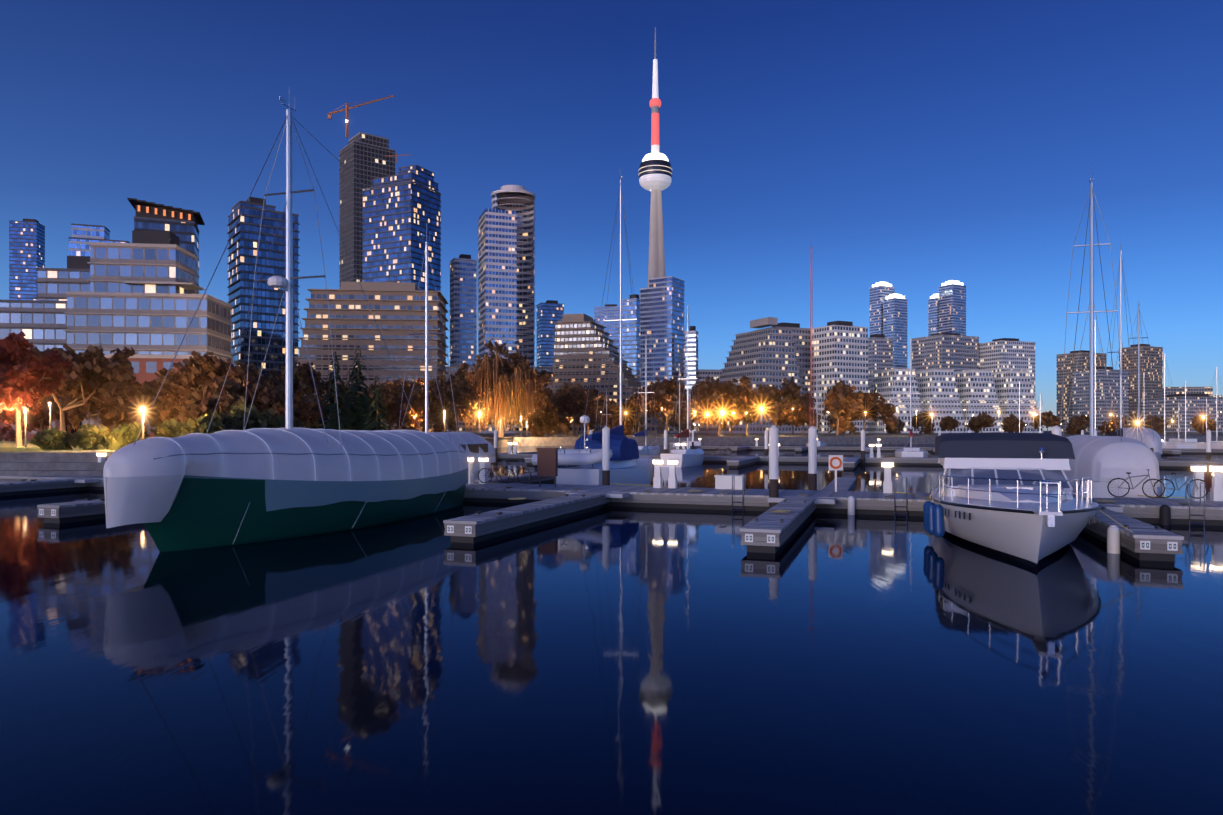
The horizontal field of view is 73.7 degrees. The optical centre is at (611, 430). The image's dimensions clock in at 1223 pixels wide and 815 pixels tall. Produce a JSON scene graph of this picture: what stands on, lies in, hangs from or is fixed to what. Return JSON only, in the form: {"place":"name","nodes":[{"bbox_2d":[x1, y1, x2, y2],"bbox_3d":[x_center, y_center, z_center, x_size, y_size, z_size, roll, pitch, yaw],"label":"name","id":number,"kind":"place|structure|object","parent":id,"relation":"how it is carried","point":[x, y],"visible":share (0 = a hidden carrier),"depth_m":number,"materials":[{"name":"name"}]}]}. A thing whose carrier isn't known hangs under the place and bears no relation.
{"place":"outdoors","nodes":[
{"label":"outdoors","id":0,"kind":"place"},
{"bbox_2d":[0,444,1222,814],"bbox_3d":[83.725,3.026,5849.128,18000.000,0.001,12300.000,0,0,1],"label":"water","id":1,"kind":"structure","parent":0,"point":[610,660],"depth_m":10.37,"materials":[{"name":"blue liquid"}]},
{"bbox_2d":[134,86,459,542],"bbox_3d":[-9.403,-3.772,26.341,4.414,13.503,14.419,0,0,17],"label":"ketch rig","id":2,"kind":"object","parent":1,"relation":"on","point":[280,282],"visible":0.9,"depth_m":24.83},
{"bbox_2d":[144,478,465,551],"bbox_3d":[-9.418,2.326,26.295,4.496,2.500,14.900,0,0,17],"label":"boat hull","id":3,"kind":"object","parent":1,"relation":"on","point":[204,513],"visible":0.58,"depth_m":21.80,"materials":[{"name":"green paint"}]},
{"bbox_2d":[103,427,467,527],"bbox_3d":[-9.388,1.089,26.390,4.719,2.382,15.700,0,0,17],"label":"boat cover","id":4,"kind":"object","parent":3,"relation":"on","point":[293,467],"visible":1,"depth_m":22.85,"materials":[{"name":"white fabric"}]},
{"bbox_2d":[428,432,494,478],"bbox_3d":[-8.788,1.814,44.961,3.379,3.525,10.159,0,0,16],"label":"covered boat","id":5,"kind":"object","parent":1,"relation":"on","point":[474,445],"visible":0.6,"depth_m":44.40,"materials":[{"name":"white fabric"}]},
{"bbox_2d":[556,169,652,485],"bbox_3d":[0.320,-5.324,43.309,3.497,17.800,12.200,0,0,18],"label":"sailboat","id":6,"kind":"object","parent":1,"relation":"on","point":[639,471],"visible":0.5,"depth_m":41.27,"materials":[{"name":"white"}]},
{"bbox_2d":[560,415,638,467],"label":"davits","id":7,"kind":"object","parent":6,"relation":"attached to","point":[622,448],"visible":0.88,"depth_m":40.40,"materials":[{"name":"blue fabric"}]},
{"bbox_2d":[531,449,612,464],"bbox_3d":[-1.695,1.187,38.109,3.690,0.694,1.860,0,8,24],"label":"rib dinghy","id":8,"kind":"object","parent":7,"relation":"hanging from","point":[576,457],"visible":0.67,"depth_m":37.27,"materials":[{"name":"white rubber"}]},
{"bbox_2d":[0,446,1222,561],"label":"docks","id":9,"kind":"object","parent":1,"relation":"on","point":[544,503],"visible":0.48,"depth_m":29.58,"materials":[{"name":"grey wood"}]},
{"bbox_2d":[536,448,558,486],"bbox_3d":[-2.752,1.581,35.060,0.950,1.690,0.350,0,0,19],"label":"sign board","id":10,"kind":"object","parent":9,"relation":"on","point":[547,461],"visible":0.96,"depth_m":34.94,"materials":[{"name":"brown wood"}]},
{"bbox_2d":[20,425,1222,550],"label":"dock furniture","id":11,"kind":"object","parent":9,"relation":"on","point":[1216,491],"visible":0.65,"depth_m":31.65,"materials":[{"name":"white paint"}]},
{"bbox_2d":[508,490,1116,512],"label":"boxes","id":12,"kind":"object","parent":9,"relation":"on","point":[782,511],"visible":0.85,"depth_m":27.45,"materials":[{"name":"beige"}]},
{"bbox_2d":[478,445,1208,498],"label":"bicycles","id":13,"kind":"object","parent":9,"relation":"on","point":[1108,487],"visible":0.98,"depth_m":28.67,"materials":[{"name":"black metal"}]},
{"bbox_2d":[610,455,1190,498],"bbox_3d":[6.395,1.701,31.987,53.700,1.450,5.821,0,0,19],"label":"dock clutter","id":14,"kind":"object","parent":9,"relation":"on","point":[1099,489],"visible":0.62,"depth_m":32.30,"materials":[{"name":"white"}]},
{"bbox_2d":[848,496,1170,553],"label":"dock fenders","id":15,"kind":"object","parent":9,"relation":"on","point":[1113,539],"visible":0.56,"depth_m":20.20,"materials":[{"name":"white"}]},
{"bbox_2d":[631,336,659,454],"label":"sailboat","id":16,"kind":"object","parent":1,"relation":"on","point":[653,450],"visible":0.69,"depth_m":88.44,"materials":[{"name":"white"}]},
{"bbox_2d":[660,305,703,466],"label":"sailboat","id":17,"kind":"object","parent":1,"relation":"in","point":[687,457],"visible":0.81,"depth_m":70.43,"materials":[{"name":"white"}]},
{"bbox_2d":[806,375,825,445],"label":"sailboat","id":18,"kind":"object","parent":1,"relation":"on","point":[820,443],"visible":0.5,"depth_m":131.27,"materials":[{"name":"white"}]},
{"bbox_2d":[895,339,927,457],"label":"sailboat","id":19,"kind":"object","parent":1,"relation":"on","point":[910,451],"visible":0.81,"depth_m":79.02,"materials":[{"name":"white"}]},
{"bbox_2d":[929,432,1132,567],"bbox_3d":[10.806,1.766,21.683,4.271,3.422,12.179,0,0,20],"label":"motorboat","id":20,"kind":"object","parent":1,"relation":"on","point":[1008,495],"visible":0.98,"depth_m":20.68,"materials":[{"name":"white plastic"}]},
{"bbox_2d":[923,476,950,537],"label":"yacht fenders","id":21,"kind":"object","parent":20,"relation":"hanging from","point":[934,519],"visible":1,"depth_m":21.17,"materials":[{"name":"blue plastic"}]},
{"bbox_2d":[1060,166,1124,441],"bbox_3d":[20.594,-4.798,35.079,2.618,13.052,10.123,0,0,18],"label":"sailboat mast","id":22,"kind":"object","parent":1,"relation":"on","point":[1091,245],"visible":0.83,"depth_m":34.78,"materials":[{"name":"silver metal"}]},
{"bbox_2d":[1063,435,1159,497],"bbox_3d":[20.574,1.881,35.006,3.379,3.390,10.652,0,0,18],"label":"covered boat","id":23,"kind":"object","parent":1,"relation":"on","point":[1103,458],"visible":0.5,"depth_m":30.16,"materials":[{"name":"white fabric"}]},
{"bbox_2d":[1100,246,1141,441],"bbox_3d":[38.220,-5.324,61.346,3.197,17.800,10.200,0,0,19],"label":"mast","id":24,"kind":"object","parent":1,"relation":"on","point":[1121,346],"visible":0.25,"depth_m":60.90,"materials":[{"name":"white metal"}]},
{"bbox_2d":[1123,304,1153,437],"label":"sailboat mast","id":25,"kind":"object","parent":1,"relation":"in","point":[1139,323],"visible":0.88,"depth_m":72.44,"materials":[{"name":"silver metal"}]},
{"bbox_2d":[1116,427,1161,459],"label":"covered boat","id":26,"kind":"object","parent":1,"relation":"on","point":[1149,440],"visible":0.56,"depth_m":69.72,"materials":[{"name":"white fabric"}]},
{"bbox_2d":[1204,464,1222,498],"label":"pedestal","id":27,"kind":"object","parent":1,"relation":"on","point":[1208,476],"visible":0.23,"depth_m":32.37,"materials":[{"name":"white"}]},
{"bbox_2d":[0,431,1222,461],"bbox_3d":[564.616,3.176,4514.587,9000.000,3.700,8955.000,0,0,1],"label":"ground","id":28,"kind":"structure","parent":0,"point":[708,439],"depth_m":172.47,"materials":[{"name":"grey concrete"}]},
{"bbox_2d":[9,219,44,299],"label":"skyscraper","id":29,"kind":"structure","parent":28,"relation":"on","point":[26,248],"depth_m":659.57,"materials":[{"name":"blue glass"}]},
{"bbox_2d":[0,417,81,439],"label":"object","id":30,"kind":"object","parent":28,"relation":"on","point":[55,423],"visible":0.09,"depth_m":122.33,"materials":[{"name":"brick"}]},
{"bbox_2d":[0,331,84,446],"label":"red trees","id":31,"kind":"object","parent":28,"relation":"on","point":[24,382],"visible":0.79,"depth_m":66.29,"materials":[{"name":"brown plant"}]},
{"bbox_2d":[0,256,89,350],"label":"wing","id":32,"kind":"object","parent":28,"relation":"on","point":[40,322],"visible":0.29,"depth_m":173.02,"materials":[{"name":"blue glass"}]},
{"bbox_2d":[68,223,129,255],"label":"building","id":33,"kind":"structure","parent":28,"relation":"on","point":[82,237],"depth_m":335.82,"materials":[{"name":"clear glass"}]},
{"bbox_2d":[64,230,232,428],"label":"midrise","id":34,"kind":"structure","parent":28,"relation":"on","point":[142,296],"depth_m":154.01,"materials":[{"name":"glass"}]},
{"bbox_2d":[127,198,204,293],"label":"building","id":35,"kind":"structure","parent":28,"relation":"on","point":[181,224],"depth_m":276.14,"materials":[{"name":"brown concrete"}]},
{"bbox_2d":[29,399,304,449],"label":"bushes","id":36,"kind":"object","parent":28,"relation":"on","point":[87,436],"visible":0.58,"depth_m":58.66,"materials":[{"name":"green plant"}]},
{"bbox_2d":[104,354,233,437],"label":"brick wing","id":37,"kind":"object","parent":28,"relation":"on","point":[146,367],"visible":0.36,"depth_m":129.68,"materials":[{"name":"brick"}]},
{"bbox_2d":[0,437,512,481],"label":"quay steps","id":38,"kind":"structure","parent":28,"relation":"on","point":[51,468],"depth_m":44.46,"materials":[{"name":"grey concrete"}]},
{"bbox_2d":[227,197,299,375],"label":"skyscraper","id":39,"kind":"structure","parent":28,"relation":"on","point":[243,247],"depth_m":307.30,"materials":[{"name":"blue glass"}]},
{"bbox_2d":[29,343,603,435],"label":"park trees","id":40,"kind":"object","parent":28,"relation":"on","point":[97,384],"visible":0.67,"depth_m":94.71,"materials":[{"name":"brown plant"}]},
{"bbox_2d":[308,346,388,430],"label":"conifer trees","id":41,"kind":"object","parent":28,"relation":"on","point":[358,418],"visible":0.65,"depth_m":105.95,"materials":[{"name":"green plant"}]},
{"bbox_2d":[338,132,395,288],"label":"skyscraper","id":42,"kind":"structure","parent":28,"relation":"on","point":[364,160],"depth_m":549.37,"materials":[{"name":"grey concrete"}]},
{"bbox_2d":[327,95,410,162],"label":"crane","id":43,"kind":"object","parent":42,"relation":"on","point":[347,108],"visible":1,"depth_m":561.81,"materials":[{"name":"brown metal"}]},
{"bbox_2d":[294,281,448,431],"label":"apartment building","id":44,"kind":"structure","parent":28,"relation":"on","point":[352,325],"depth_m":243.53,"materials":[{"name":"brown concrete"}]},
{"bbox_2d":[361,165,441,291],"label":"skyscraper","id":45,"kind":"structure","parent":28,"relation":"on","point":[393,246],"depth_m":439.23,"materials":[{"name":"blue glass"}]},
{"bbox_2d":[449,254,477,365],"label":"high-rise building","id":46,"kind":"structure","parent":28,"relation":"on","point":[463,308],"depth_m":474.03,"materials":[{"name":"blue glass"}]},
{"bbox_2d":[446,366,552,432],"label":"building","id":47,"kind":"structure","parent":28,"relation":"on","point":[453,369],"depth_m":453.09,"materials":[{"name":"brown concrete"}]},
{"bbox_2d":[457,338,554,436],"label":"willow tree","id":48,"kind":"object","parent":28,"relation":"on","point":[511,388],"visible":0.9,"depth_m":162.07,"materials":[{"name":"brown plant"}]},
{"bbox_2d":[478,185,534,432],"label":"skyscraper","id":49,"kind":"structure","parent":28,"relation":"on","point":[506,268],"depth_m":395.39,"materials":[{"name":"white glass"}]},
{"bbox_2d":[536,300,563,366],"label":"building","id":50,"kind":"structure","parent":28,"relation":"on","point":[549,312],"depth_m":703.41,"materials":[{"name":"blue glass"}]},
{"bbox_2d":[594,304,619,352],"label":"building","id":51,"kind":"structure","parent":28,"relation":"on","point":[611,311],"depth_m":799.82,"materials":[{"name":"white glass"}]},
{"bbox_2d":[550,314,671,433],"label":"apartment building","id":52,"kind":"structure","parent":28,"relation":"on","point":[576,337],"depth_m":352.90,"materials":[{"name":"brown concrete"}]},
{"bbox_2d":[23,402,1203,446],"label":"street lamps","id":53,"kind":"object","parent":28,"relation":"on","point":[142,408],"visible":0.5,"depth_m":203.75,"materials":[{"name":"grey"}]},
{"bbox_2d":[622,294,639,381],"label":"glass tower","id":54,"kind":"structure","parent":28,"relation":"on","point":[628,306],"depth_m":562.14,"materials":[{"name":"blue glass"}]},
{"bbox_2d":[639,276,684,432],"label":"skyscraper","id":55,"kind":"structure","parent":28,"relation":"on","point":[661,317],"depth_m":525.15,"materials":[{"name":"blue glass"}]},
{"bbox_2d":[683,326,697,432],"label":"building","id":56,"kind":"structure","parent":28,"relation":"on","point":[693,360],"depth_m":520.46,"materials":[{"name":"white glass"}]},
{"bbox_2d":[698,369,721,432],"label":"building","id":57,"kind":"structure","parent":28,"relation":"on","point":[703,374],"depth_m":520.16,"materials":[{"name":"grey concrete"}]},
{"bbox_2d":[697,317,808,432],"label":"building","id":58,"kind":"structure","parent":28,"relation":"on","point":[766,356],"depth_m":401.71,"materials":[{"name":"grey concrete"}]},
{"bbox_2d":[754,322,811,426],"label":"building","id":59,"kind":"structure","parent":28,"relation":"on","point":[801,338],"depth_m":425.97,"materials":[{"name":"grey concrete"}]},
{"bbox_2d":[809,244,813,427],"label":"radio mast","id":60,"kind":"object","parent":28,"relation":"on","point":[812,331],"visible":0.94,"depth_m":213.80,"materials":[{"name":"red"}]},
{"bbox_2d":[810,321,868,432],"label":"apartment building","id":61,"kind":"structure","parent":28,"relation":"on","point":[839,349],"depth_m":414.70,"materials":[{"name":"grey concrete"}]},
{"bbox_2d":[868,334,893,389],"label":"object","id":62,"kind":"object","parent":28,"relation":"on","point":[880,352],"visible":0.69,"depth_m":640.02,"materials":[{"name":"grey concrete"}]},
{"bbox_2d":[870,282,894,334],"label":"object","id":63,"kind":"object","parent":28,"relation":"on","point":[880,292],"visible":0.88,"depth_m":901.34,"materials":[{"name":"blue glass"}]},
{"bbox_2d":[548,375,1219,435],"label":"trees","id":64,"kind":"object","parent":28,"relation":"on","point":[844,403],"visible":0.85,"depth_m":235.76,"materials":[{"name":"brown plant"}]},
{"bbox_2d":[883,294,907,368],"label":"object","id":65,"kind":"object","parent":28,"relation":"on","point":[895,316],"visible":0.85,"depth_m":880.58,"materials":[{"name":"blue glass"}]},
{"bbox_2d":[600,320,1222,448],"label":"sailboats","id":66,"kind":"object","parent":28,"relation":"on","point":[1177,443],"visible":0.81,"depth_m":129.53,"materials":[{"name":"silver metal"}]},
{"bbox_2d":[928,294,938,335],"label":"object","id":67,"kind":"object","parent":28,"relation":"on","point":[933,314],"visible":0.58,"depth_m":919.35,"materials":[{"name":"blue glass"}]},
{"bbox_2d":[911,333,979,371],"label":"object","id":68,"kind":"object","parent":28,"relation":"on","point":[957,351],"visible":0.33,"depth_m":625.77,"materials":[{"name":"grey concrete"}]},
{"bbox_2d":[939,280,965,335],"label":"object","id":69,"kind":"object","parent":28,"relation":"on","point":[952,306],"visible":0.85,"depth_m":900.86,"materials":[{"name":"blue glass"}]},
{"bbox_2d":[868,368,1043,432],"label":"building","id":70,"kind":"structure","parent":28,"relation":"on","point":[949,392],"depth_m":434.53,"materials":[{"name":"grey concrete"}]},
{"bbox_2d":[979,338,1035,394],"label":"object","id":71,"kind":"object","parent":28,"relation":"on","point":[1001,354],"visible":0.35,"depth_m":622.54,"materials":[{"name":"grey concrete"}]},
{"bbox_2d":[1057,350,1106,431],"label":"building","id":72,"kind":"structure","parent":28,"relation":"on","point":[1066,363],"depth_m":827.96,"materials":[{"name":"grey concrete"}]},
{"bbox_2d":[1072,366,1128,431],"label":"building","id":73,"kind":"structure","parent":28,"relation":"on","point":[1079,385],"depth_m":701.23,"materials":[{"name":"grey concrete"}]},
{"bbox_2d":[1119,344,1162,427],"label":"building","id":74,"kind":"structure","parent":28,"relation":"on","point":[1155,360],"depth_m":820.08,"materials":[{"name":"brown concrete"}]},
{"bbox_2d":[1141,394,1222,431],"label":"building","id":75,"kind":"structure","parent":28,"relation":"on","point":[1197,401],"depth_m":698.77,"materials":[{"name":"grey concrete"}]},
{"bbox_2d":[1163,387,1221,396],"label":"building","id":76,"kind":"structure","parent":28,"relation":"on","point":[1198,390],"depth_m":949.73,"materials":[{"name":"grey concrete"}]},
{"bbox_2d":[0,0,1222,430],"label":"sky","id":77,"kind":"structure","parent":0,"point":[916,147],"materials":[{"name":"blue"}]},
{"bbox_2d":[638,27,671,287],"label":"observation tower","id":78,"kind":"structure","parent":0,"point":[655,173],"depth_m":1091.30,"materials":[{"name":"white concrete"}]}
]}

